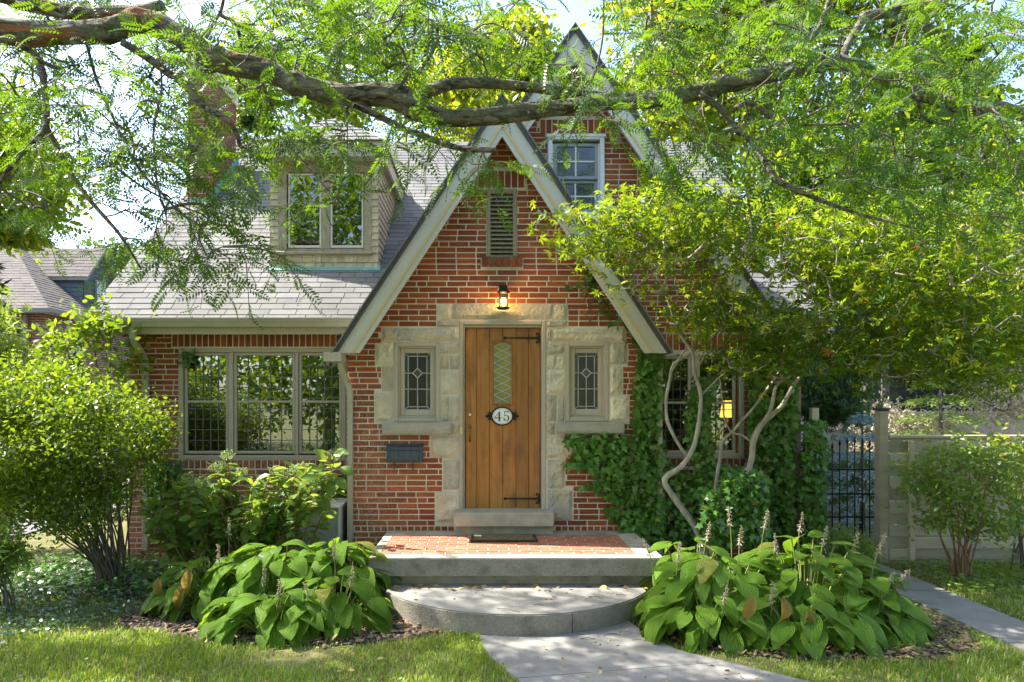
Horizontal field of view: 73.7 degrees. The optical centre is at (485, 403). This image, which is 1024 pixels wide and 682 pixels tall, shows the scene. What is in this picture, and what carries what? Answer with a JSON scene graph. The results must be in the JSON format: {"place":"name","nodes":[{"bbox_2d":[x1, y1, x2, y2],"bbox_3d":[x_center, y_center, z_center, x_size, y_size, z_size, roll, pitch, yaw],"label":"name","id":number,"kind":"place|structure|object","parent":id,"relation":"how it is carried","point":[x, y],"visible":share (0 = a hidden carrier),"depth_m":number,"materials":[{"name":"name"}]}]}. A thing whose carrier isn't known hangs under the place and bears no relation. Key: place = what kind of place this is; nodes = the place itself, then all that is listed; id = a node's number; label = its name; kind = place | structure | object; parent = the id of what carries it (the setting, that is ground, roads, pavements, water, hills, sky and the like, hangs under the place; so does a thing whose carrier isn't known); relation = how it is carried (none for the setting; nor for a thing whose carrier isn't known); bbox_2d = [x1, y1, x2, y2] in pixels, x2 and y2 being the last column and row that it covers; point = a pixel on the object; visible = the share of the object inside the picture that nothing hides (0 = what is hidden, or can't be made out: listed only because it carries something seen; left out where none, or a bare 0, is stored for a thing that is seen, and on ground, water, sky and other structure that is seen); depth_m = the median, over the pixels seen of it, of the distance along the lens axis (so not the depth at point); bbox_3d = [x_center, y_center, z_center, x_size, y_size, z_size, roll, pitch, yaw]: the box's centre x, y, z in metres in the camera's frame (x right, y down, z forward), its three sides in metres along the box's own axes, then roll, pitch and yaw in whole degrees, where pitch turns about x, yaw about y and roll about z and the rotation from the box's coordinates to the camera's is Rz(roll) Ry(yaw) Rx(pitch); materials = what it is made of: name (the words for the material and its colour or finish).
{"place":"outdoors","nodes":[
{"label":"outdoors","id":0,"kind":"place"},
{"bbox_2d":[0,243,128,466],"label":"neighbour house","id":1,"kind":"structure","parent":0,"point":[44,288],"depth_m":20.18,"materials":[{"name":"brick"}]},
{"bbox_2d":[66,325,84,368],"bbox_3d":[-11.835,-1.615,19.750,0.030,1.200,0.900,0,0,0],"label":"window","id":2,"kind":"structure","parent":1,"relation":"in","point":[77,367],"depth_m":19.38,"materials":[{"name":"beige paint"}]},
{"bbox_2d":[2,471,128,537],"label":"driveway","id":3,"kind":"structure","parent":0,"point":[30,527],"depth_m":10.46,"materials":[{"name":"concrete"}]},
{"bbox_2d":[0,461,1023,681],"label":"lawn","id":4,"kind":"structure","parent":0,"point":[63,548],"depth_m":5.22,"materials":[{"name":"green plant"}]},
{"bbox_2d":[0,510,59,613],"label":"shrub","id":5,"kind":"object","parent":4,"relation":"on","point":[10,559],"visible":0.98,"depth_m":6.17,"materials":[{"name":"green plant"}]},
{"bbox_2d":[0,263,66,484],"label":"cedar tree","id":6,"kind":"object","parent":4,"relation":"on","point":[4,305],"visible":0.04,"depth_m":15.40,"materials":[{"name":"green plant"}]},
{"bbox_2d":[0,63,102,264],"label":"walnut tree","id":7,"kind":"object","parent":4,"relation":"on","point":[32,241],"visible":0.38,"depth_m":12.22,"materials":[{"name":"green plant"}]},
{"bbox_2d":[1,477,128,526],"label":"yew hedge","id":8,"kind":"object","parent":4,"relation":"on","point":[123,513],"visible":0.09,"depth_m":8.68,"materials":[{"name":"green plant"}]},
{"bbox_2d":[0,560,204,642],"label":"groundcover","id":9,"kind":"object","parent":4,"relation":"on","point":[129,580],"visible":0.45,"depth_m":6.25,"materials":[{"name":"green plant"}]},
{"bbox_2d":[76,226,141,273],"bbox_3d":[-20.656,-3.944,37.611,4.962,11.728,12.940,0,0,-6],"label":"tree","id":10,"kind":"object","parent":4,"relation":"on","point":[110,245],"visible":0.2,"depth_m":37.98,"materials":[{"name":"green plant"}]},
{"bbox_2d":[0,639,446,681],"bbox_3d":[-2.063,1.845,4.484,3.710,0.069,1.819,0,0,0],"label":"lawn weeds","id":11,"kind":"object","parent":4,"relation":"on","point":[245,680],"visible":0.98,"depth_m":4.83,"materials":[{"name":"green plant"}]},
{"bbox_2d":[0,559,446,646],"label":"planting bed","id":12,"kind":"object","parent":4,"relation":"on","point":[250,638],"visible":0.15,"depth_m":5.77,"materials":[{"name":"soil"}]},
{"bbox_2d":[0,285,68,519],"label":"maple sapling","id":13,"kind":"object","parent":12,"relation":"on","point":[9,338],"visible":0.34,"depth_m":8.19,"materials":[{"name":"green plant"}]},
{"bbox_2d":[26,292,160,563],"bbox_3d":[-4.465,0.286,7.846,1.442,3.201,0.998,0,0,0],"label":"dogwood shrub","id":14,"kind":"object","parent":12,"relation":"on","point":[73,334],"visible":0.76,"depth_m":7.78,"materials":[{"name":"green plant"}]},
{"bbox_2d":[0,344,189,588],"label":"privet shrub","id":15,"kind":"object","parent":12,"relation":"on","point":[61,445],"visible":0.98,"depth_m":6.57,"materials":[{"name":"green plant"}]},
{"bbox_2d":[0,550,237,598],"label":"ivy groundcover","id":16,"kind":"object","parent":12,"relation":"on","point":[138,561],"visible":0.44,"depth_m":7.10,"materials":[{"name":"green plant"}]},
{"bbox_2d":[135,449,348,583],"bbox_3d":[-2.524,1.173,7.081,2.308,1.432,0.955,0,0,0],"label":"hydrangea","id":17,"kind":"object","parent":12,"relation":"on","point":[261,524],"visible":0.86,"depth_m":6.96,"materials":[{"name":"green plant"}]},
{"bbox_2d":[298,448,354,519],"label":"hydrangea shoot","id":18,"kind":"object","parent":17,"relation":"on","point":[311,475],"visible":0.93,"depth_m":6.88,"materials":[{"name":"green plant"}]},
{"bbox_2d":[138,487,402,649],"bbox_3d":[-1.937,1.499,6.117,2.407,1.286,1.876,0,0,0],"label":"hosta clump","id":19,"kind":"object","parent":12,"relation":"on","point":[268,597],"visible":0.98,"depth_m":5.78,"materials":[{"name":"green plant"}]},
{"bbox_2d":[291,498,347,562],"bbox_3d":[-1.863,1.502,7.795,0.551,0.766,0.650,0,0,0],"label":"air conditioner","id":20,"kind":"object","parent":12,"relation":"on","point":[337,527],"visible":0.13,"depth_m":7.52,"materials":[{"name":"metal"}]},
{"bbox_2d":[236,80,279,141],"bbox_3d":[-7.870,-4.628,24.011,4.722,13.421,4.751,0,0,0],"label":"pine tree","id":21,"kind":"object","parent":4,"relation":"on","point":[249,125],"visible":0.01,"depth_m":23.64,"materials":[{"name":"green plant"}]},
{"bbox_2d":[183,0,462,140],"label":"birch tree","id":22,"kind":"object","parent":4,"relation":"on","point":[325,110],"visible":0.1,"depth_m":23.59,"materials":[{"name":"green plant"}]},
{"bbox_2d":[74,22,832,567],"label":"brick house","id":23,"kind":"structure","parent":4,"relation":"on","point":[432,348],"depth_m":7.74,"materials":[{"name":"brick"}]},
{"bbox_2d":[174,348,197,369],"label":"ivy plant","id":24,"kind":"object","parent":23,"relation":"attached to","point":[186,363],"visible":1,"depth_m":8.24,"materials":[{"name":"green plant"}]},
{"bbox_2d":[139,455,346,519],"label":"ivy plant","id":25,"kind":"object","parent":23,"relation":"attached to","point":[172,472],"visible":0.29,"depth_m":8.20,"materials":[{"name":"green plant"}]},
{"bbox_2d":[179,348,345,458],"bbox_3d":[-2.706,0.000,8.345,2.031,1.349,0.110,0,0,0],"label":"window","id":26,"kind":"structure","parent":23,"relation":"in","point":[231,354],"depth_m":8.32,"materials":[{"name":"glass"}]},
{"bbox_2d":[275,167,372,254],"bbox_3d":[-2.108,-2.555,8.985,1.289,1.206,0.190,0,0,0],"label":"window","id":27,"kind":"structure","parent":23,"relation":"in","point":[350,233],"depth_m":8.99,"materials":[{"name":"beige wood"}]},
{"bbox_2d":[321,356,338,454],"bbox_3d":[-1.925,0.385,8.802,0.370,2.000,0.065,0,0,0],"label":"curtain","id":28,"kind":"object","parent":23,"relation":"hanging from","point":[335,412],"visible":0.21,"depth_m":8.80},
{"bbox_2d":[386,444,423,469],"bbox_3d":[-0.894,0.593,7.613,0.412,0.286,0.110,0,0,0],"label":"mailbox","id":29,"kind":"object","parent":23,"relation":"attached to","point":[405,453],"visible":1,"depth_m":7.56,"materials":[{"name":"metal"}]},
{"bbox_2d":[394,342,439,421],"bbox_3d":[-0.765,-0.245,7.750,0.524,0.902,0.160,0,0,0],"label":"window","id":30,"kind":"structure","parent":23,"relation":"in","point":[416,364],"depth_m":7.72,"materials":[{"name":"beige paint"}]},
{"bbox_2d":[485,407,518,425],"bbox_3d":[0.194,0.139,7.716,0.396,0.216,0.028,0,0,0],"label":"house number plaque","id":31,"kind":"object","parent":23,"relation":"attached to","point":[501,416],"visible":1,"depth_m":7.71,"materials":[{"name":"white ceramic"}]},
{"bbox_2d":[465,328,539,507],"bbox_3d":[0.200,0.165,7.723,0.849,2.046,0.134,0,0,0],"label":"front door","id":32,"kind":"structure","parent":23,"relation":"in","point":[502,365],"depth_m":7.74,"materials":[{"name":"brown wood"}]},
{"bbox_2d":[497,285,509,309],"bbox_3d":[0.203,-1.187,7.572,0.156,0.284,0.199,0,0,0],"label":"wall lantern","id":33,"kind":"object","parent":23,"relation":"attached to","point":[503,292],"depth_m":7.53,"materials":[{"name":"black metal"}]},
{"bbox_2d":[546,134,605,219],"bbox_3d":[1.104,-2.752,8.330,0.728,1.031,0.180,0,0,0],"label":"window","id":34,"kind":"structure","parent":23,"relation":"in","point":[587,176],"depth_m":8.33,"materials":[{"name":"white paint"}]},
{"bbox_2d":[565,342,608,421],"bbox_3d":[1.146,-0.247,7.750,0.495,0.898,0.160,0,0,0],"label":"window","id":35,"kind":"structure","parent":23,"relation":"in","point":[586,363],"depth_m":7.72,"materials":[{"name":"beige paint"}]},
{"bbox_2d":[550,261,672,545],"bbox_3d":[1.405,0.000,7.606,1.371,3.297,0.317,0,0,0],"label":"ivy plant","id":36,"kind":"object","parent":23,"relation":"attached to","point":[648,521],"visible":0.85,"depth_m":7.56,"materials":[{"name":"green plant"}]},
{"bbox_2d":[662,430,679,449],"bbox_3d":[2.285,0.860,8.622,0.370,1.050,0.069,0,0,0],"label":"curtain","id":37,"kind":"object","parent":23,"relation":"hanging from","point":[671,445],"visible":0.12,"depth_m":8.61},
{"bbox_2d":[662,352,743,457],"bbox_3d":[2.597,0.013,8.345,1.094,1.284,0.110,0,0,0],"label":"window","id":38,"kind":"structure","parent":23,"relation":"in","point":[732,453],"depth_m":8.32,"materials":[{"name":"glass"}]},
{"bbox_2d":[662,376,768,547],"bbox_3d":[2.602,0.684,7.743,1.378,2.020,0.446,0,0,0],"label":"ivy plant","id":39,"kind":"object","parent":23,"relation":"attached to","point":[706,469],"visible":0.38,"depth_m":7.67,"materials":[{"name":"green plant"}]},
{"bbox_2d":[391,0,565,141],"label":"linden tree","id":40,"kind":"object","parent":4,"relation":"on","point":[464,100],"visible":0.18,"depth_m":18.31,"materials":[{"name":"green plant"}]},
{"bbox_2d":[0,0,1023,330],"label":"honey locust tree","id":41,"kind":"object","parent":4,"relation":"on","point":[88,24],"visible":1,"depth_m":4.84,"materials":[{"name":"green plant"}]},
{"bbox_2d":[0,559,1023,650],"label":"grass","id":42,"kind":"structure","parent":4,"relation":"on","point":[1017,602],"depth_m":6.04,"materials":[{"name":"green plant"}]},
{"bbox_2d":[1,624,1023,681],"bbox_3d":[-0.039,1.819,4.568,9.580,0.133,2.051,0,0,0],"label":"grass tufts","id":43,"kind":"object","parent":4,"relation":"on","point":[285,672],"visible":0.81,"depth_m":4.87,"materials":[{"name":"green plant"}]},
{"bbox_2d":[369,531,660,637],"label":"porch steps","id":44,"kind":"structure","parent":4,"relation":"on","point":[561,559],"depth_m":6.31,"materials":[{"name":"concrete"}]},
{"bbox_2d":[471,534,537,541],"bbox_3d":[0.197,1.412,7.195,0.690,0.018,0.350,0,0,0],"label":"doormat","id":45,"kind":"object","parent":44,"relation":"on","point":[503,538],"visible":1,"depth_m":7.13,"materials":[{"name":"black rubber"}]},
{"bbox_2d":[407,587,624,605],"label":"fallen leaves","id":46,"kind":"object","parent":44,"relation":"on","point":[525,593],"visible":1,"depth_m":5.95,"materials":[{"name":"plant"}]},
{"bbox_2d":[389,583,647,589],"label":"step leaves","id":47,"kind":"object","parent":44,"relation":"on","point":[508,586],"visible":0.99,"depth_m":6.26,"materials":[{"name":"brown plant"}]},
{"bbox_2d":[116,590,979,662],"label":"mulch","id":48,"kind":"object","parent":4,"relation":"on","point":[963,635],"visible":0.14,"depth_m":5.48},
{"bbox_2d":[116,594,979,658],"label":"fallen leaves","id":49,"kind":"object","parent":48,"relation":"on","point":[238,632],"depth_m":5.51,"materials":[{"name":"brown plant"}]},
{"bbox_2d":[480,621,810,681],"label":"walkway","id":50,"kind":"structure","parent":4,"relation":"on","point":[640,660],"depth_m":4.92,"materials":[{"name":"concrete"}]},
{"bbox_2d":[489,630,770,680],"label":"fallen leaves","id":51,"kind":"object","parent":50,"relation":"on","point":[600,671],"visible":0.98,"depth_m":4.74,"materials":[{"name":"brown plant"}]},
{"bbox_2d":[579,0,870,185],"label":"ash tree","id":52,"kind":"object","parent":4,"relation":"on","point":[729,103],"visible":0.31,"depth_m":16.19,"materials":[{"name":"green plant"}]},
{"bbox_2d":[637,558,980,663],"bbox_3d":[2.665,1.894,6.675,2.730,0.042,3.450,0,0,0],"label":"planting bed","id":53,"kind":"object","parent":4,"relation":"on","point":[829,649],"visible":0.16,"depth_m":5.21,"materials":[{"name":"soil"}]},
{"bbox_2d":[524,167,1023,565],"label":"japanese maple tree","id":54,"kind":"object","parent":53,"relation":"on","point":[970,350],"visible":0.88,"depth_m":6.34,"materials":[{"name":"green plant"}]},
{"bbox_2d":[694,463,772,549],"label":"ivy plant","id":55,"kind":"object","parent":54,"relation":"attached to","point":[747,516],"visible":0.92,"depth_m":6.68,"materials":[{"name":"green plant"}]},
{"bbox_2d":[631,506,935,661],"bbox_3d":[2.430,1.496,5.705,2.409,1.223,1.670,0,0,17],"label":"hosta clump","id":56,"kind":"object","parent":53,"relation":"on","point":[743,603],"visible":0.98,"depth_m":5.42,"materials":[{"name":"green plant"}]},
{"bbox_2d":[754,405,823,555],"bbox_3d":[3.665,0.953,8.193,0.842,1.865,0.105,0,0,0],"label":"trellis fence","id":57,"kind":"object","parent":53,"relation":"on","point":[814,412],"visible":0.14,"depth_m":8.22,"materials":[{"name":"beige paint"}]},
{"bbox_2d":[743,330,831,543],"bbox_3d":[3.583,0.381,8.069,1.142,2.636,0.400,0,0,0],"label":"ivy plant","id":58,"kind":"object","parent":57,"relation":"attached to","point":[774,457],"visible":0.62,"depth_m":7.98,"materials":[{"name":"green plant"}]},
{"bbox_2d":[824,437,874,551],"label":"iron gate","id":59,"kind":"structure","parent":57,"relation":"attached to","point":[854,493],"depth_m":8.23,"materials":[{"name":"black metal"}]},
{"bbox_2d":[779,520,892,569],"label":"boxwood hedge","id":60,"kind":"object","parent":53,"relation":"on","point":[843,550],"visible":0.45,"depth_m":7.79,"materials":[{"name":"green plant"}]},
{"bbox_2d":[732,554,1002,657],"bbox_3d":[2.851,1.825,6.579,2.341,0.116,3.220,0,0,0],"label":"bed groundcover","id":61,"kind":"object","parent":53,"relation":"on","point":[926,643],"visible":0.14,"depth_m":5.16,"materials":[{"name":"green plant"}]},
{"bbox_2d":[801,331,910,440],"bbox_3d":[5.326,0.314,10.967,2.635,3.167,2.358,0,0,0],"label":"maple","id":62,"kind":"object","parent":4,"relation":"on","point":[829,398],"visible":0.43,"depth_m":10.54,"materials":[{"name":"green plant"}]},
{"bbox_2d":[825,412,893,485],"bbox_3d":[8.081,1.034,15.000,1.955,1.701,0.060,0,0,0],"label":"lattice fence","id":63,"kind":"object","parent":4,"relation":"on","point":[839,434],"visible":0.11,"depth_m":15.00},
{"bbox_2d":[825,442,897,519],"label":"garden shrub","id":64,"kind":"object","parent":4,"relation":"on","point":[850,481],"visible":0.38,"depth_m":11.41,"materials":[{"name":"green plant"}]},
{"bbox_2d":[825,412,916,538],"bbox_3d":[5.649,1.087,10.207,1.775,1.929,1.822,0,0,0],"label":"metal gate","id":65,"kind":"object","parent":4,"relation":"on","point":[857,419],"visible":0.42,"depth_m":10.17,"materials":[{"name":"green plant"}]},
{"bbox_2d":[730,0,1023,405],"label":"elm tree","id":66,"kind":"object","parent":4,"relation":"on","point":[875,35],"visible":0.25,"depth_m":14.45,"materials":[{"name":"green plant"}]},
{"bbox_2d":[743,123,1023,481],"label":"shade tree","id":67,"kind":"object","parent":4,"relation":"on","point":[834,294],"visible":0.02,"depth_m":13.53,"materials":[{"name":"green plant"}]},
{"bbox_2d":[757,650,1023,681],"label":"lawn weed leaves","id":68,"kind":"object","parent":4,"relation":"on","point":[866,671],"visible":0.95,"depth_m":4.75,"materials":[{"name":"green plant"}]},
{"bbox_2d":[772,114,1021,430],"bbox_3d":[8.733,-1.964,14.789,5.952,7.908,4.471,0,0,0],"label":"shade tree","id":69,"kind":"object","parent":4,"relation":"on","point":[885,390],"visible":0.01,"depth_m":13.88,"materials":[{"name":"green plant"}]},
{"bbox_2d":[800,231,1023,449],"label":"dark house","id":70,"kind":"structure","parent":4,"relation":"on","point":[903,392],"depth_m":20.01,"materials":[{"name":"grey"}]},
{"bbox_2d":[828,412,1023,478],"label":"garden wall","id":71,"kind":"structure","parent":4,"relation":"on","point":[1010,431],"depth_m":17.00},
{"bbox_2d":[837,361,1023,464],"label":"variegated shrub","id":72,"kind":"object","parent":4,"relation":"on","point":[999,410],"visible":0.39,"depth_m":13.71,"materials":[{"name":"green plant"}]},
{"bbox_2d":[888,346,992,512],"bbox_3d":[8.626,0.498,12.876,2.726,3.344,2.677,0,0,0],"label":"fir tree","id":73,"kind":"object","parent":4,"relation":"on","point":[940,418],"visible":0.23,"depth_m":12.86,"materials":[{"name":"green plant"}]},
{"bbox_2d":[873,408,1023,563],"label":"wood fence","id":74,"kind":"object","parent":4,"relation":"on","point":[919,547],"visible":0.59,"depth_m":8.05,"materials":[{"name":"beige wood"}]},
{"bbox_2d":[876,425,1023,581],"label":"spirea shrub","id":75,"kind":"object","parent":4,"relation":"on","point":[971,524],"visible":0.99,"depth_m":7.24,"materials":[{"name":"green plant"}]},
{"bbox_2d":[888,556,1023,596],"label":"verge groundcover","id":76,"kind":"object","parent":4,"relation":"on","point":[1005,577],"visible":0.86,"depth_m":7.26,"materials":[{"name":"green plant"}]},
{"bbox_2d":[888,561,1023,617],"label":"verge leaves","id":77,"kind":"object","parent":4,"relation":"on","point":[968,583],"visible":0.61,"depth_m":7.07,"materials":[{"name":"green plant"}]},
{"bbox_2d":[895,28,1023,411],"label":"spruce tree","id":78,"kind":"object","parent":4,"relation":"on","point":[999,97],"visible":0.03,"depth_m":20.08,"materials":[{"name":"green plant"}]},
{"bbox_2d":[910,120,1023,370],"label":"beech tree","id":79,"kind":"object","parent":4,"relation":"on","point":[1020,288],"visible":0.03,"depth_m":18.51,"materials":[{"name":"green plant"}]},
{"bbox_2d":[980,414,1023,570],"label":"forsythia shrub","id":80,"kind":"object","parent":4,"relation":"on","point":[1020,538],"visible":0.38,"depth_m":7.64,"materials":[{"name":"green plant"}]},
{"bbox_2d":[0,0,1023,255],"label":"sky","id":81,"kind":"structure","parent":0,"point":[579,13],"materials":[{"name":"white"}]},
{"bbox_2d":[712,435,731,449],"bbox_3d":[3.196,0.941,9.000,0.500,1.045,0.400,0,0,0],"label":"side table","id":82,"kind":"object","parent":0,"point":[721,437],"visible":0.11,"depth_m":8.81,"materials":[{"name":"brown wood"}]},
{"bbox_2d":[720,401,731,435],"bbox_3d":[3.196,0.188,9.000,0.200,0.460,0.200,0,0,0],"label":"table lamp","id":83,"kind":"object","parent":82,"relation":"on","point":[728,413],"visible":0.57,"depth_m":8.94,"materials":[{"name":"gold metal"}]},
{"bbox_2d":[827,557,1023,652],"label":"side path","id":84,"kind":"structure","parent":0,"point":[994,624],"depth_m":6.11,"materials":[{"name":"concrete"}]}
]}

